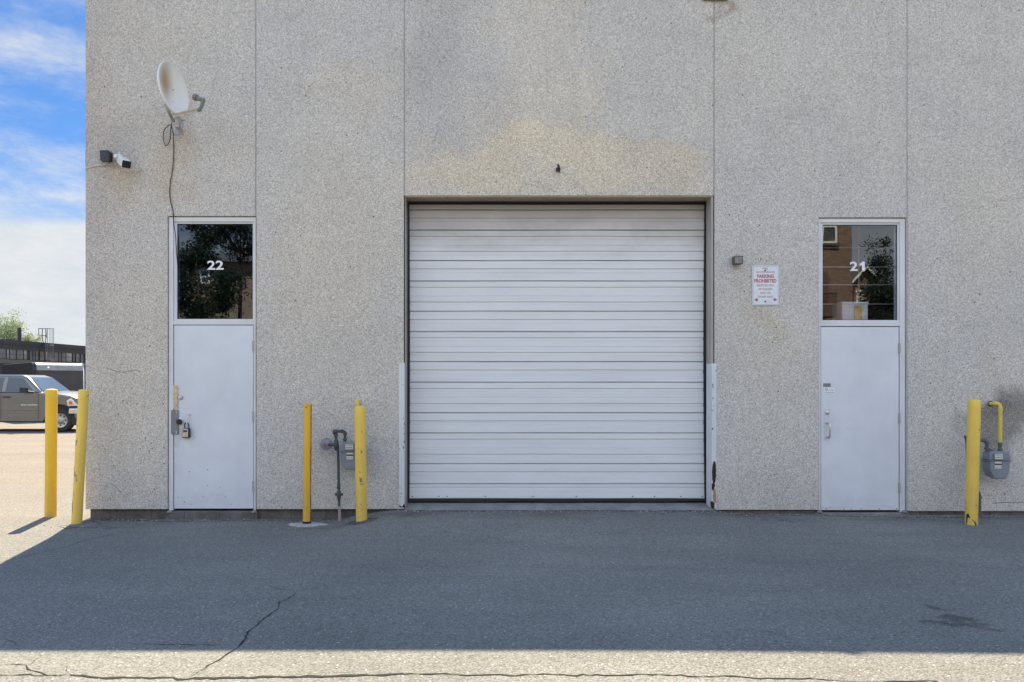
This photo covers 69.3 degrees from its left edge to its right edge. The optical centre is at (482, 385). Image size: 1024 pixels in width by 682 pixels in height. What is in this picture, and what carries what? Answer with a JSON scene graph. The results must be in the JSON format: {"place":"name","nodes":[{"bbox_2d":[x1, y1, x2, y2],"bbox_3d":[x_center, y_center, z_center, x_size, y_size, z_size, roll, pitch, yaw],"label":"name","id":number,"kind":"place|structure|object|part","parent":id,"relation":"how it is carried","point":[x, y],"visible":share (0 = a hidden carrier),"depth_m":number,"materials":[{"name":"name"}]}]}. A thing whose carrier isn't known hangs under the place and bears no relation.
{"place":"outdoors","nodes":[
{"label":"outdoors","id":0,"kind":"place"},
{"bbox_2d":[0,0,85,345],"label":"sky","id":1,"kind":"structure","parent":0,"point":[43,42],"materials":[{"name":"blue"}]},
{"bbox_2d":[0,422,1023,681],"bbox_3d":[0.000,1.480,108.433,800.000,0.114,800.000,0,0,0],"label":"ground","id":2,"kind":"structure","parent":0,"point":[486,598],"depth_m":5.37,"materials":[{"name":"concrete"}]},
{"bbox_2d":[0,307,36,341],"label":"leafy tree","id":3,"kind":"object","parent":2,"relation":"on","point":[8,328],"visible":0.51,"depth_m":99.50,"materials":[{"name":"green plant"}]},
{"bbox_2d":[21,332,41,341],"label":"leafy tree","id":4,"kind":"object","parent":2,"relation":"on","point":[28,336],"visible":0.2,"depth_m":101.40,"materials":[{"name":"green plant"}]},
{"bbox_2d":[0,375,77,431],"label":"pickup truck","id":5,"kind":"object","parent":2,"relation":"on","point":[22,398],"visible":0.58,"depth_m":24.10,"materials":[{"name":"paint"}]},
{"bbox_3d":[-16.132,-0.007,24.296,0.720,0.495,0.184,0,0,0],"label":"side window","id":6,"kind":"part","parent":5,"relation":"part of","materials":[{"name":"grey glass"}]},
{"bbox_3d":[-15.187,-0.007,24.296,0.930,0.495,0.184,0,0,0],"label":"side window","id":7,"kind":"part","parent":5,"relation":"part of","materials":[{"name":"grey glass"}]},
{"bbox_2d":[0,339,85,388],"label":"industrial shed","id":8,"kind":"structure","parent":2,"relation":"on","point":[14,351],"depth_m":74.80,"materials":[{"name":"metal"}]},
{"bbox_2d":[0,349,5,358],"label":"window","id":9,"kind":"structure","parent":8,"relation":"in","point":[2,351],"depth_m":70.30,"materials":[{"name":"glass"}]},
{"bbox_2d":[6,349,8,358],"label":"window","id":10,"kind":"structure","parent":8,"relation":"in","point":[7,350],"depth_m":70.88,"materials":[{"name":"glass"}]},
{"bbox_2d":[9,349,15,358],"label":"window","id":11,"kind":"structure","parent":8,"relation":"in","point":[12,353],"depth_m":71.52,"materials":[{"name":"glass"}]},
{"bbox_2d":[17,327,20,340],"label":"chimney flue","id":12,"kind":"object","parent":8,"relation":"on","point":[19,333],"visible":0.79,"depth_m":73.88,"materials":[{"name":"metal"}]},
{"bbox_2d":[16,350,22,359],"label":"window","id":13,"kind":"structure","parent":8,"relation":"in","point":[19,353],"depth_m":72.45,"materials":[{"name":"glass"}]},
{"bbox_2d":[23,350,26,359],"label":"window","id":14,"kind":"structure","parent":8,"relation":"in","point":[24,351],"depth_m":73.20,"materials":[{"name":"glass"}]},
{"bbox_2d":[29,351,32,359],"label":"window","id":15,"kind":"structure","parent":8,"relation":"in","point":[30,352],"depth_m":74.03,"materials":[{"name":"glass"}]},
{"bbox_2d":[35,351,38,360],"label":"window","id":16,"kind":"structure","parent":8,"relation":"in","point":[36,352],"depth_m":74.95,"materials":[{"name":"glass"}]},
{"bbox_2d":[39,351,43,360],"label":"window","id":17,"kind":"structure","parent":8,"relation":"in","point":[41,353],"depth_m":75.52,"materials":[{"name":"glass"}]},
{"bbox_2d":[38,328,53,361],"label":"cage ladder","id":18,"kind":"object","parent":8,"relation":"attached to","point":[45,345],"visible":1,"depth_m":75.34,"materials":[{"name":"metal"}]},
{"bbox_2d":[48,352,52,359],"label":"window","id":19,"kind":"structure","parent":8,"relation":"in","point":[50,354],"depth_m":76.86,"materials":[{"name":"glass"}]},
{"bbox_2d":[54,352,57,360],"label":"window","id":20,"kind":"structure","parent":8,"relation":"in","point":[55,353],"depth_m":77.69,"materials":[{"name":"glass"}]},
{"bbox_2d":[61,353,65,361],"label":"window","id":21,"kind":"structure","parent":8,"relation":"in","point":[63,355],"depth_m":78.88,"materials":[{"name":"glass"}]},
{"bbox_2d":[66,353,71,361],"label":"window","id":22,"kind":"structure","parent":8,"relation":"in","point":[68,355],"depth_m":79.77,"materials":[{"name":"glass"}]},
{"bbox_2d":[75,354,79,361],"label":"window","id":23,"kind":"structure","parent":8,"relation":"in","point":[77,356],"depth_m":81.16,"materials":[{"name":"glass"}]},
{"bbox_2d":[2,362,84,390],"bbox_3d":[-20.089,0.276,33.382,1.976,2.508,6.345,0,0,-45],"label":"cargo trailer","id":24,"kind":"object","parent":2,"relation":"on","point":[70,376],"visible":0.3,"depth_m":31.45,"materials":[{"name":"black metal"}]},
{"bbox_2d":[44,389,57,516],"bbox_3d":[-5.033,0.817,8.617,0.137,1.546,0.126,0,0,0],"label":"bollard","id":25,"kind":"object","parent":2,"relation":"on","point":[51,425],"visible":0.97,"depth_m":8.57,"materials":[{"name":"yellow metal"}]},
{"bbox_2d":[71,389,88,523],"bbox_3d":[-4.456,0.820,8.179,0.192,1.546,0.110,0,0,0],"label":"bollard","id":26,"kind":"object","parent":2,"relation":"on","point":[80,458],"visible":0.99,"depth_m":8.13,"materials":[{"name":"yellow metal"}]},
{"bbox_2d":[288,404,327,526],"bbox_3d":[-1.916,0.898,8.097,0.481,1.385,0.276,0,0,0],"label":"bollard","id":27,"kind":"object","parent":2,"relation":"on","point":[307,427],"visible":0.97,"depth_m":8.06,"materials":[{"name":"yellow metal"}]},
{"bbox_2d":[320,399,359,520],"bbox_3d":[-1.579,0.847,8.316,0.490,1.377,0.279,0,0,0],"label":"gas meter","id":28,"kind":"object","parent":2,"relation":"on","point":[347,454],"visible":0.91,"depth_m":8.24,"materials":[{"name":"grey metal"}]},
{"bbox_2d":[345,406,377,524],"bbox_3d":[-1.327,0.906,8.014,0.321,1.369,0.288,0,0,29],"label":"bollard","id":29,"kind":"object","parent":2,"relation":"on","point":[360,462],"visible":0.94,"depth_m":7.96,"materials":[{"name":"yellow metal"}]},
{"bbox_2d":[0,510,1022,664],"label":"pavement","id":30,"kind":"structure","parent":2,"relation":"on","point":[521,513],"depth_m":8.31,"materials":[{"name":"grey asphalt"}]},
{"bbox_2d":[86,0,1023,518],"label":"warehouse building","id":31,"kind":"structure","parent":2,"relation":"on","point":[426,254],"depth_m":8.43,"materials":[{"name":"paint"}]},
{"bbox_2d":[100,150,112,164],"bbox_3d":[-4.273,-2.579,8.377,0.128,0.157,0.109,0,0,0],"label":"junction box","id":32,"kind":"object","parent":31,"relation":"attached to","point":[106,156],"visible":1,"depth_m":8.32,"materials":[{"name":"grey plastic"}]},
{"bbox_2d":[111,154,130,168],"bbox_3d":[-4.065,-2.523,8.323,0.363,0.218,0.114,0,0,43],"label":"security camera","id":33,"kind":"object","parent":31,"relation":"attached to","point":[122,161],"visible":1,"depth_m":8.23,"materials":[{"name":"white plastic"}]},
{"bbox_2d":[163,122,178,268],"bbox_3d":[-3.508,-2.148,8.335,0.168,1.642,0.249,0,0,-28],"label":"coaxial cable","id":34,"kind":"object","parent":31,"relation":"attached to","point":[170,180],"visible":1,"depth_m":8.42,"materials":[{"name":"black rubber"}]},
{"bbox_2d":[157,61,204,134],"bbox_3d":[-3.260,-3.174,8.138,0.463,0.645,0.681,0,0,-11],"label":"satellite dish","id":35,"kind":"object","parent":31,"relation":"attached to","point":[173,88],"visible":1,"depth_m":8.07,"materials":[{"name":"metal"}]},
{"bbox_2d":[171,325,253,508],"bbox_3d":[-3.086,0.365,8.462,0.956,2.098,0.092,0,0,0],"label":"entrance door","id":36,"kind":"structure","parent":31,"relation":"in","point":[213,387],"depth_m":8.46,"materials":[{"name":"paint"}]},
{"bbox_2d":[182,422,190,437],"bbox_3d":[-3.383,0.511,8.428,0.086,0.175,0.053,0,0,0],"label":"lock box","id":37,"kind":"object","parent":36,"relation":"attached to","point":[186,432],"visible":1,"depth_m":8.41,"materials":[{"name":"metal"}]},
{"bbox_2d":[174,222,253,320],"bbox_3d":[-3.081,-1.303,8.505,0.921,1.131,0.076,0,0,0],"label":"transom window","id":38,"kind":"structure","parent":31,"relation":"in","point":[214,278],"depth_m":8.49,"materials":[{"name":"glass"}]},
{"bbox_2d":[407,201,705,502],"bbox_3d":[0.868,-0.381,8.674,3.540,3.552,0.068,0,0,0],"label":"garage door","id":39,"kind":"structure","parent":31,"relation":"in","point":[556,350],"depth_m":8.66,"materials":[{"name":"white metal"}]},
{"bbox_2d":[732,256,742,264],"bbox_3d":[2.887,-1.413,8.376,0.109,0.094,0.112,0,0,0],"label":"wall lamp","id":40,"kind":"object","parent":31,"relation":"attached to","point":[737,260],"visible":1,"depth_m":8.32,"materials":[{"name":"grey plastic"}]},
{"bbox_2d":[752,266,778,304],"bbox_3d":[3.221,-1.134,8.420,0.305,0.450,0.014,0,0,0],"label":"parking sign","id":41,"kind":"object","parent":31,"relation":"attached to","point":[765,285],"visible":1,"depth_m":8.42,"materials":[{"name":"white metal"}]},
{"bbox_2d":[832,302,868,319],"bbox_3d":[4.344,-0.854,8.753,0.312,0.236,0.256,0,0,0],"label":"carton","id":42,"kind":"object","parent":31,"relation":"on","point":[850,310],"visible":0.73,"depth_m":8.63,"materials":[{"name":"white cardboard"}]},
{"bbox_2d":[821,223,898,320],"bbox_3d":[4.314,-1.291,8.505,0.905,1.134,0.076,0,0,0],"label":"transom window","id":43,"kind":"structure","parent":31,"relation":"in","point":[896,225],"depth_m":8.47,"materials":[{"name":"glass"}]},
{"bbox_2d":[821,327,900,509],"bbox_3d":[4.325,0.382,8.451,0.913,2.096,0.114,0,0,0],"label":"entrance door","id":44,"kind":"structure","parent":31,"relation":"in","point":[861,417],"depth_m":8.46,"materials":[{"name":"paint"}]},
{"bbox_2d":[964,401,1011,478],"bbox_3d":[5.617,0.828,8.321,0.474,1.302,0.288,0,0,0],"label":"gas meter","id":45,"kind":"object","parent":31,"relation":"attached to","point":[996,464],"visible":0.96,"depth_m":8.21,"materials":[{"name":"grey metal"}]},
{"bbox_2d":[964,399,981,524],"bbox_3d":[5.275,0.852,7.938,0.191,1.410,0.125,0,0,0],"label":"bollard","id":46,"kind":"object","parent":2,"relation":"on","point":[973,497],"visible":0.98,"depth_m":7.89,"materials":[{"name":"yellow metal"}]}
]}

